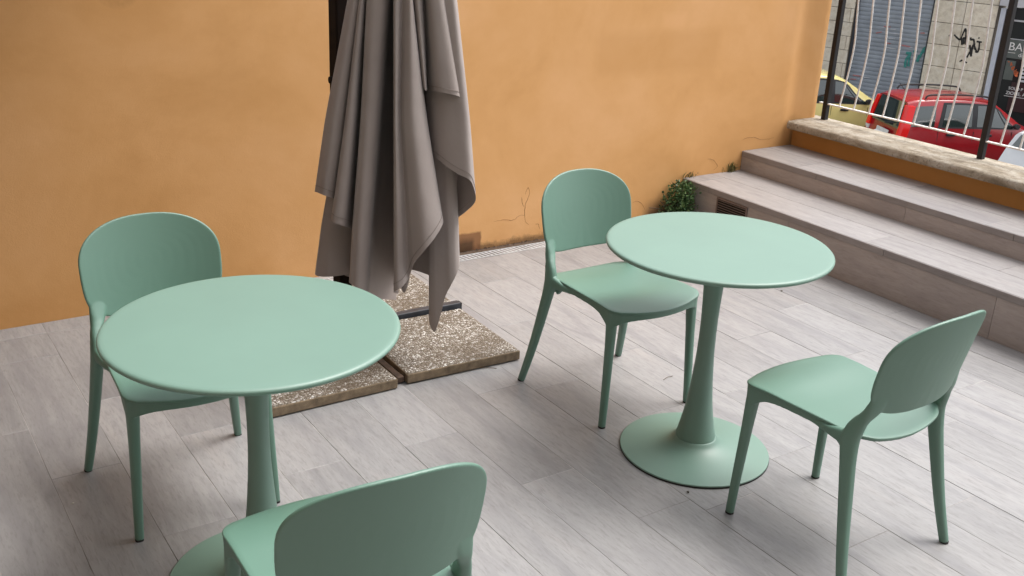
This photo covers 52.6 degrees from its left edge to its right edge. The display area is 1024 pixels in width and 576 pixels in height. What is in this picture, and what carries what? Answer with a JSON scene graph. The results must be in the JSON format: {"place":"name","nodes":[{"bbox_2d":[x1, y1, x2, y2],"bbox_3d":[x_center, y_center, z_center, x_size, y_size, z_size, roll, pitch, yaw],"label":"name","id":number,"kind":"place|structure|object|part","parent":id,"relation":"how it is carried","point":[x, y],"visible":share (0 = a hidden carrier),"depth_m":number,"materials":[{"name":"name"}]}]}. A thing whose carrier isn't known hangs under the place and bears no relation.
{"place":"outdoors","nodes":[
{"label":"outdoors","id":0,"kind":"place"},
{"bbox_2d":[0,242,1023,575],"bbox_3d":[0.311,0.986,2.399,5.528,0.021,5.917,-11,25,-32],"label":"floor","id":1,"kind":"structure","parent":0,"point":[186,507],"depth_m":3.44,"materials":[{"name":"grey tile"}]},
{"bbox_2d":[78,212,279,542],"bbox_3d":[-0.983,0.235,3.051,0.504,0.797,0.556,-11,25,-32],"label":"chair","id":2,"kind":"object","parent":1,"relation":"on","point":[124,260],"visible":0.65,"depth_m":3.09,"materials":[{"name":"green plastic"}]},
{"bbox_2d":[96,275,400,575],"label":"bistro table","id":3,"kind":"object","parent":1,"relation":"on","point":[255,341],"visible":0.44,"depth_m":2.50,"materials":[{"name":"green plastic"}]},
{"bbox_2d":[271,362,397,416],"bbox_3d":[-0.769,0.314,3.915,0.500,0.042,0.496,-11,25,-32],"label":"gravel slab","id":4,"kind":"object","parent":1,"relation":"on","point":[376,377],"depth_m":3.75,"materials":[{"name":"concrete"}]},
{"bbox_2d":[222,462,486,575],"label":"chair","id":5,"kind":"object","parent":1,"relation":"on","point":[424,522],"visible":1,"depth_m":1.88,"materials":[{"name":"green plastic"}]},
{"bbox_2d":[315,0,475,382],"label":"cantilever parasol","id":6,"kind":"object","parent":1,"relation":"on","point":[395,182],"visible":0.99,"depth_m":3.66,"materials":[{"name":"grey fabric"}]},
{"bbox_2d":[352,273,449,311],"bbox_3d":[-0.596,0.048,4.629,0.520,0.042,0.462,-10,25,-31],"label":"gravel slab","id":7,"kind":"object","parent":1,"relation":"on","point":[415,295],"depth_m":4.61,"materials":[{"name":"concrete"}]},
{"bbox_2d":[0,0,831,329],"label":"boundary wall","id":8,"kind":"structure","parent":1,"relation":"on","point":[210,114],"depth_m":4.63,"materials":[{"name":"orange paint"}]},
{"bbox_2d":[325,241,545,280],"bbox_3d":[-0.032,-0.186,5.405,2.532,0.019,0.073,-11,25,-32],"label":"drain channel","id":9,"kind":"object","parent":1,"relation":"in","point":[489,255],"visible":0.22,"depth_m":5.38,"materials":[{"name":"grey plastic"}]},
{"bbox_2d":[382,309,519,382],"bbox_3d":[-0.309,0.223,4.210,0.500,0.042,0.493,-10,24,-30],"label":"gravel slab","id":10,"kind":"object","parent":1,"relation":"on","point":[458,340],"depth_m":4.13,"materials":[{"name":"concrete"}]},
{"bbox_2d":[460,239,544,255],"bbox_3d":[0.237,-0.263,5.641,1.830,0.022,0.037,-11,25,-32],"label":"dirt strip","id":11,"kind":"object","parent":1,"relation":"on","point":[503,246],"depth_m":5.45,"materials":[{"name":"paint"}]},
{"bbox_2d":[460,239,538,252],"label":"dirt","id":12,"kind":"structure","parent":11,"relation":"on","point":[500,245],"depth_m":5.46,"materials":[{"name":"soil"}]},
{"bbox_2d":[518,168,698,428],"bbox_3d":[0.379,0.017,3.792,0.504,0.797,0.556,-11,25,-32],"label":"chair","id":13,"kind":"object","parent":1,"relation":"on","point":[584,207],"visible":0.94,"depth_m":3.80,"materials":[{"name":"green plastic"}]},
{"bbox_2d":[649,178,701,212],"bbox_3d":[0.938,-0.487,5.949,0.274,0.245,0.206,-11,25,-32],"label":"ivy shrub","id":14,"kind":"object","parent":1,"relation":"on","point":[679,198],"visible":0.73,"depth_m":5.95,"materials":[{"name":"green plant"}]},
{"bbox_2d":[606,212,834,488],"bbox_3d":[0.637,0.206,3.409,0.714,0.740,0.714,-11,25,-32],"label":"bistro table","id":15,"kind":"object","parent":1,"relation":"on","point":[694,444],"visible":0.98,"depth_m":3.37,"materials":[{"name":"green plastic"}]},
{"bbox_2d":[682,145,1023,352],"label":"terrace steps","id":16,"kind":"structure","parent":1,"relation":"on","point":[940,253],"depth_m":5.20,"materials":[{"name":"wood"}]},
{"bbox_2d":[683,171,695,178],"bbox_3d":[1.044,-0.664,6.047,0.117,0.045,0.049,-11,25,-32],"label":"wall weed","id":17,"kind":"object","parent":16,"relation":"on","point":[688,175],"depth_m":6.05,"materials":[{"name":"green plant"}]},
{"bbox_2d":[715,197,747,216],"bbox_3d":[1.219,-0.424,5.767,0.007,0.112,0.236,-11,25,-32],"label":"vent grille","id":18,"kind":"object","parent":16,"relation":"attached to","point":[723,206],"visible":0.61,"depth_m":5.77,"materials":[{"name":"brown metal"}]},
{"bbox_2d":[722,162,741,172],"bbox_3d":[1.309,-0.736,6.223,0.144,0.077,0.102,-5,22,-20],"label":"weed tuft","id":19,"kind":"object","parent":16,"relation":"on","point":[733,167],"visible":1,"depth_m":6.22,"materials":[{"name":"green plant"}]},
{"bbox_2d":[725,310,985,575],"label":"chair","id":20,"kind":"object","parent":1,"relation":"on","point":[848,404],"visible":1,"depth_m":2.85,"materials":[{"name":"green plastic"}]},
{"bbox_2d":[787,115,1023,210],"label":"parapet","id":21,"kind":"structure","parent":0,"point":[994,181],"depth_m":5.77,"materials":[{"name":"orange paint"}]},
{"bbox_2d":[819,0,1023,159],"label":"railing","id":22,"kind":"object","parent":21,"relation":"on","point":[998,74],"visible":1,"depth_m":5.76,"materials":[{"name":"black metal"}]},
{"label":"road","id":23,"kind":"structure","parent":0,"visible":0},
{"bbox_2d":[815,69,874,126],"bbox_3d":[7.393,-4.392,24.602,3.680,1.592,1.981,0,21,-7],"label":"parked car","id":24,"kind":"object","parent":23,"relation":"on","point":[863,102],"visible":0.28,"depth_m":23.84,"materials":[{"name":"yellow paint"}]},
{"bbox_3d":[6.962,-4.518,23.708,0.660,0.477,0.108,0,21,-7],"label":"side window","id":25,"kind":"part","parent":24,"relation":"part of","materials":[{"name":"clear glass"}]},
{"bbox_3d":[7.731,-4.493,23.809,0.650,0.481,0.119,0,21,-7],"label":"side window","id":26,"kind":"part","parent":24,"relation":"part of","materials":[{"name":"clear glass"}]},
{"bbox_3d":[7.981,-4.443,23.834,0.630,0.415,0.036,4,21,3],"label":"side window","id":27,"kind":"part","parent":24,"relation":"part of","materials":[{"name":"glass"}]},
{"bbox_2d":[865,83,1023,159],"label":"parked car","id":28,"kind":"object","parent":23,"relation":"on","point":[960,112],"visible":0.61,"depth_m":21.77,"materials":[{"name":"red paint"}]},
{"bbox_3d":[8.081,-3.799,22.184,0.118,0.540,1.185,0,21,-8],"label":"rear window","id":29,"kind":"part","parent":28,"relation":"part of","materials":[{"name":"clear glass"}]},
{"bbox_3d":[8.569,-3.574,21.565,0.545,0.429,0.102,0,21,-8],"label":"side window","id":30,"kind":"part","parent":28,"relation":"part of","materials":[{"name":"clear glass"}]},
{"bbox_3d":[9.324,-3.599,21.669,0.660,0.444,0.102,0,21,-8],"label":"side window","id":31,"kind":"part","parent":28,"relation":"part of","materials":[{"name":"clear glass"}]},
{"bbox_3d":[10.114,-3.592,21.797,0.700,0.452,0.115,0,21,-8],"label":"side window","id":32,"kind":"part","parent":28,"relation":"part of","materials":[{"name":"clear glass"}]},
{"bbox_3d":[10.462,-3.538,21.845,0.482,0.373,0.041,4,21,4],"label":"side window","id":33,"kind":"part","parent":28,"relation":"part of","materials":[{"name":"glass"}]},
{"bbox_2d":[998,131,1023,166],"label":"parked car","id":34,"kind":"object","parent":23,"relation":"on","point":[1012,156],"visible":0.15,"depth_m":19.32,"materials":[{"name":"white paint"}]},
{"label":"rear window","id":35,"kind":"part","parent":34,"relation":"part of","materials":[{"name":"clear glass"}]},
{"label":"pavement","id":36,"kind":"structure","parent":0,"visible":0},
{"bbox_2d":[822,0,1023,125],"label":"street building","id":37,"kind":"structure","parent":36,"relation":"on","point":[975,51],"depth_m":26.37,"materials":[{"name":"beige stone"}]},
{"bbox_2d":[996,8,1023,125],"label":"shop window","id":38,"kind":"structure","parent":37,"relation":"in","point":[1013,62],"depth_m":25.22,"materials":[{"name":"black glass"}]}
]}

